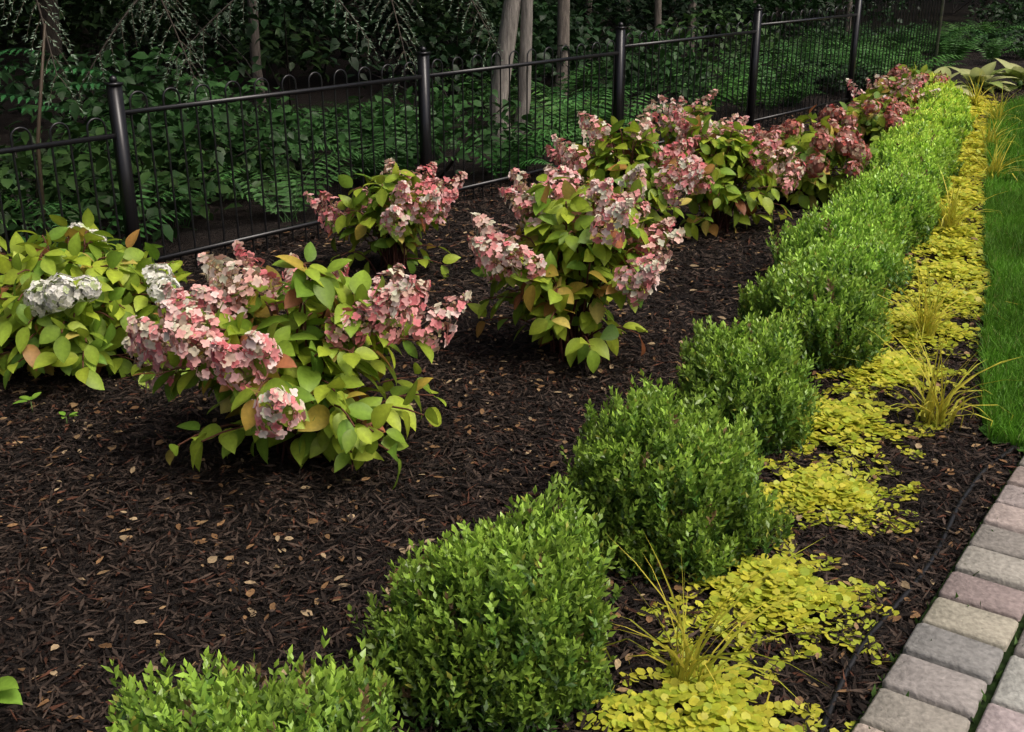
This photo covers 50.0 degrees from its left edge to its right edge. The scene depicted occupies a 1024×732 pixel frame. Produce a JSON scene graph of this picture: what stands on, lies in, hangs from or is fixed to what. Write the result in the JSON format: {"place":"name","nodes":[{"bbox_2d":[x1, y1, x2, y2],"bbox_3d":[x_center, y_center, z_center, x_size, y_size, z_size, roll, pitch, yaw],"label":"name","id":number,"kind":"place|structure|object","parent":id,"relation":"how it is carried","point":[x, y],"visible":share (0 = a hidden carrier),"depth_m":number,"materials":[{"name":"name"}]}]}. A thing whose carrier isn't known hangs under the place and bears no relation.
{"place":"outdoors","nodes":[
{"label":"outdoors","id":0,"kind":"place"},
{"bbox_2d":[0,0,503,119],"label":"weeping tree branches","id":1,"kind":"object","parent":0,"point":[165,6],"visible":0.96,"depth_m":7.15,"materials":[{"name":"green plant"}]},
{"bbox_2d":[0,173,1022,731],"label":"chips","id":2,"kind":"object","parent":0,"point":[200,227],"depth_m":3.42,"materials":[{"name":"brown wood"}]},
{"bbox_2d":[0,236,11,258],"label":"leaf","id":3,"kind":"object","parent":2,"relation":"on","point":[3,244],"visible":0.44,"depth_m":5.21,"materials":[{"name":"green plant"}]},
{"bbox_2d":[0,392,77,704],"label":"seedling plants","id":4,"kind":"object","parent":2,"relation":"on","point":[9,692],"visible":0.97,"depth_m":2.31,"materials":[{"name":"green plant"}]},
{"bbox_2d":[0,23,126,234],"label":"sumac plant leaves","id":5,"kind":"object","parent":2,"relation":"on","point":[41,107],"visible":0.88,"depth_m":6.02,"materials":[{"name":"green plant"}]},
{"bbox_2d":[0,208,204,389],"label":"hydrangea shrub","id":6,"kind":"object","parent":2,"relation":"on","point":[76,298],"visible":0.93,"depth_m":4.11,"materials":[{"name":"green plant"}]},
{"bbox_2d":[101,624,409,731],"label":"boxwood shrub","id":7,"kind":"object","parent":2,"relation":"on","point":[322,700],"visible":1,"depth_m":1.87,"materials":[{"name":"green plant"}]},
{"bbox_2d":[121,240,471,489],"bbox_3d":[-0.655,-0.045,3.561,0.990,0.752,1.034,14,25,32],"label":"hydrangea shrub","id":8,"kind":"object","parent":2,"relation":"on","point":[290,379],"visible":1,"depth_m":3.37,"materials":[{"name":"green plant"}]},
{"bbox_2d":[303,158,467,278],"bbox_3d":[-0.572,-0.738,5.595,0.659,0.632,0.752,-19,28,-40],"label":"hydrangea shrub","id":9,"kind":"object","parent":2,"relation":"on","point":[398,208],"visible":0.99,"depth_m":5.48,"materials":[{"name":"pink plant"}]},
{"bbox_2d":[467,164,684,372],"bbox_3d":[0.240,-0.391,4.389,0.854,0.791,0.781,0,21,0],"label":"hydrangea shrub","id":10,"kind":"object","parent":2,"relation":"on","point":[552,267],"visible":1,"depth_m":4.24,"materials":[{"name":"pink plant"}]},
{"bbox_2d":[545,104,703,252],"bbox_3d":[0.583,-0.933,5.779,0.818,0.815,0.948,0,21,0],"label":"hydrangea shrub","id":11,"kind":"object","parent":2,"relation":"on","point":[663,182],"visible":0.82,"depth_m":5.69,"materials":[{"name":"pink plant"}]},
{"bbox_2d":[655,110,805,240],"bbox_3d":[1.227,-1.082,6.324,0.811,0.737,0.788,9,23,23],"label":"hydrangea shrub","id":12,"kind":"object","parent":2,"relation":"on","point":[728,159],"visible":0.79,"depth_m":6.29,"materials":[{"name":"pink plant"}]},
{"bbox_2d":[744,105,877,209],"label":"hydrangea shrub","id":13,"kind":"object","parent":2,"relation":"on","point":[822,151],"visible":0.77,"depth_m":6.86,"materials":[{"name":"pink plant"}]},
{"bbox_2d":[765,205,915,294],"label":"boxwood shrub","id":14,"kind":"object","parent":2,"relation":"on","point":[824,226],"visible":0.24,"depth_m":5.27,"materials":[{"name":"green plant"}]},
{"bbox_2d":[799,184,910,252],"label":"boxwood shrub","id":15,"kind":"object","parent":2,"relation":"on","point":[879,211],"visible":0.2,"depth_m":5.66,"materials":[{"name":"green plant"}]},
{"bbox_2d":[854,153,947,227],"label":"boxwood shrub","id":16,"kind":"object","parent":2,"relation":"on","point":[922,179],"visible":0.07,"depth_m":6.36,"materials":[{"name":"green plant"}]},
{"bbox_2d":[860,147,944,207],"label":"boxwood shrub","id":17,"kind":"object","parent":2,"relation":"on","point":[933,169],"visible":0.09,"depth_m":6.72,"materials":[{"name":"green plant"}]},
{"bbox_2d":[865,129,952,199],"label":"boxwood shrub","id":18,"kind":"object","parent":2,"relation":"on","point":[894,145],"visible":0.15,"depth_m":7.14,"materials":[{"name":"green plant"}]},
{"bbox_2d":[818,444,1016,731],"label":"drip hose","id":19,"kind":"object","parent":2,"relation":"on","point":[880,623],"visible":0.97,"depth_m":2.76,"materials":[{"name":"black rubber"}]},
{"bbox_2d":[878,116,957,184],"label":"boxwood shrub","id":20,"kind":"object","parent":2,"relation":"on","point":[922,141],"visible":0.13,"depth_m":7.48,"materials":[{"name":"green plant"}]},
{"bbox_2d":[0,88,1023,731],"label":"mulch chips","id":21,"kind":"object","parent":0,"point":[898,582],"depth_m":3.27,"materials":[{"name":"brown wood"}]},
{"bbox_2d":[347,472,623,731],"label":"boxwood shrub","id":22,"kind":"object","parent":21,"relation":"on","point":[497,624],"visible":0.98,"depth_m":2.31,"materials":[{"name":"green plant"}]},
{"bbox_2d":[552,368,794,589],"bbox_3d":[0.425,0.276,3.035,0.666,0.509,0.652,14,25,32],"label":"boxwood shrub","id":23,"kind":"object","parent":21,"relation":"on","point":[680,484],"visible":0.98,"depth_m":2.90,"materials":[{"name":"green plant"}]},
{"bbox_2d":[673,300,824,458],"bbox_3d":[0.784,0.034,3.736,0.544,0.460,0.675,0,21,0],"label":"boxwood shrub","id":24,"kind":"object","parent":21,"relation":"on","point":[757,370],"visible":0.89,"depth_m":3.60,"materials":[{"name":"green plant"}]},
{"bbox_2d":[575,95,1009,731],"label":"creeping jenny","id":25,"kind":"object","parent":21,"relation":"on","point":[709,707],"visible":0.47,"depth_m":3.17,"materials":[{"name":"yellow plant"}]},
{"bbox_2d":[592,69,1023,703],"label":"ornamental grass","id":26,"kind":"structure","parent":21,"relation":"on","point":[928,319],"depth_m":3.78,"materials":[{"name":"plant"}]},
{"bbox_2d":[737,250,893,373],"bbox_3d":[1.227,-0.227,4.415,0.634,0.460,0.634,0,21,0],"label":"boxwood shrub","id":27,"kind":"object","parent":21,"relation":"on","point":[834,311],"visible":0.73,"depth_m":4.28,"materials":[{"name":"green plant"}]},
{"bbox_2d":[762,224,903,318],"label":"boxwood shrub","id":28,"kind":"object","parent":21,"relation":"on","point":[852,256],"visible":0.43,"depth_m":4.88,"materials":[{"name":"green plant"}]},
{"bbox_2d":[829,165,941,256],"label":"boxwood shrub","id":29,"kind":"object","parent":21,"relation":"on","point":[920,211],"visible":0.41,"depth_m":5.97,"materials":[{"name":"green plant"}]},
{"bbox_2d":[0,40,1023,175],"bbox_3d":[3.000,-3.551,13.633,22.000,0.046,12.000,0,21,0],"label":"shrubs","id":30,"kind":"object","parent":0,"point":[974,59],"depth_m":12.46,"materials":[{"name":"green plant"}]},
{"bbox_2d":[0,0,941,279],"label":"fence","id":31,"kind":"object","parent":30,"relation":"on","point":[120,112],"visible":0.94,"depth_m":6.71,"materials":[{"name":"black metal"}]},
{"bbox_2d":[933,0,944,71],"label":"fence post","id":32,"kind":"object","parent":31,"relation":"attached to","point":[939,31],"depth_m":12.62,"materials":[{"name":"black metal"}]},
{"bbox_2d":[0,19,1023,246],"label":"ground cover plants","id":33,"kind":"object","parent":30,"relation":"on","point":[955,52],"visible":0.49,"depth_m":9.54,"materials":[{"name":"green plant"}]},
{"bbox_2d":[650,89,752,164],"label":"hydrangea shrub","id":34,"kind":"object","parent":30,"relation":"on","point":[667,130],"visible":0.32,"depth_m":7.89,"materials":[{"name":"pink plant"}]},
{"bbox_2d":[817,91,920,146],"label":"hydrangea shrub","id":35,"kind":"object","parent":30,"relation":"on","point":[877,115],"visible":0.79,"depth_m":8.70,"materials":[{"name":"pink plant"}]},
{"bbox_2d":[845,66,940,109],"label":"hydrangea shrub","id":36,"kind":"object","parent":30,"relation":"on","point":[899,90],"visible":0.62,"depth_m":9.96,"materials":[{"name":"pink plant"}]},
{"bbox_2d":[876,63,949,94],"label":"hydrangea shrub","id":37,"kind":"object","parent":30,"relation":"on","point":[897,69],"visible":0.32,"depth_m":10.92,"materials":[{"name":"pink plant"}]},
{"bbox_2d":[878,118,954,157],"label":"boxwood shrub","id":38,"kind":"object","parent":30,"relation":"on","point":[907,124],"visible":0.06,"depth_m":8.27,"materials":[{"name":"green plant"}]},
{"bbox_2d":[882,122,963,176],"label":"boxwood shrub","id":39,"kind":"object","parent":30,"relation":"on","point":[954,169],"visible":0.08,"depth_m":7.85,"materials":[{"name":"green plant"}]},
{"bbox_2d":[898,107,965,154],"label":"boxwood shrub","id":40,"kind":"object","parent":30,"relation":"on","point":[941,120],"visible":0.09,"depth_m":8.58,"materials":[{"name":"green plant"}]},
{"bbox_2d":[908,79,957,99],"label":"boxwood shrub","id":41,"kind":"object","parent":30,"relation":"on","point":[934,86],"visible":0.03,"depth_m":10.15,"materials":[{"name":"green plant"}]},
{"bbox_2d":[910,91,966,137],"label":"boxwood shrub","id":42,"kind":"object","parent":30,"relation":"on","point":[930,103],"visible":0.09,"depth_m":9.05,"materials":[{"name":"green plant"}]},
{"bbox_2d":[908,88,968,115],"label":"boxwood shrub","id":43,"kind":"object","parent":30,"relation":"on","point":[930,96],"visible":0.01,"depth_m":9.73,"materials":[{"name":"green plant"}]},
{"bbox_2d":[924,71,957,87],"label":"boxwood shrub","id":44,"kind":"object","parent":30,"relation":"on","point":[947,81],"visible":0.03,"depth_m":10.94,"materials":[{"name":"green plant"}]},
{"bbox_2d":[916,79,970,104],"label":"boxwood shrub","id":45,"kind":"object","parent":30,"relation":"on","point":[956,91],"visible":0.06,"depth_m":10.50,"materials":[{"name":"green plant"}]},
{"bbox_2d":[865,58,1023,95],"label":"hosta plants","id":46,"kind":"object","parent":30,"relation":"on","point":[1014,73],"visible":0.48,"depth_m":12.59,"materials":[{"name":"green plant"}]},
{"bbox_2d":[929,92,977,138],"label":"boxwood shrub","id":47,"kind":"object","parent":30,"relation":"on","point":[967,120],"visible":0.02,"depth_m":9.33,"materials":[{"name":"green plant"}]},
{"bbox_2d":[0,0,1023,175],"bbox_3d":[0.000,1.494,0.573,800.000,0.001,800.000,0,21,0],"label":"ground","id":48,"kind":"structure","parent":0,"point":[949,17],"depth_m":25.07,"materials":[{"name":"green plant"}]},
{"bbox_2d":[0,0,460,39],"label":"forest canopy foliage","id":49,"kind":"object","parent":48,"relation":"on","point":[22,33],"visible":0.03,"depth_m":19.48,"materials":[{"name":"green plant"}]},
{"bbox_2d":[0,0,991,144],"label":"tree trunks","id":50,"kind":"object","parent":48,"relation":"on","point":[507,36],"visible":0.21,"depth_m":11.47,"materials":[{"name":"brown plant"}]},
{"bbox_2d":[0,0,1023,250],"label":"forest understory bushes","id":51,"kind":"object","parent":48,"relation":"on","point":[276,16],"visible":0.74,"depth_m":9.85,"materials":[{"name":"green plant"}]},
{"bbox_2d":[850,454,1023,731],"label":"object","id":52,"kind":"object","parent":48,"relation":"on","point":[993,685],"depth_m":2.53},
{"bbox_2d":[852,456,1023,731],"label":"paving blocks","id":53,"kind":"structure","parent":52,"relation":"on","point":[945,675],"depth_m":2.55,"materials":[{"name":"grey concrete"}]},
{"bbox_2d":[863,450,1023,731],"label":"moss","id":54,"kind":"object","parent":52,"relation":"on","point":[873,692],"visible":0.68,"depth_m":2.53,"materials":[{"name":"green plant"}]},
{"bbox_2d":[969,93,1023,450],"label":"lawn","id":55,"kind":"structure","parent":0,"point":[982,430],"depth_m":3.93,"materials":[{"name":"green plant"}]}
]}

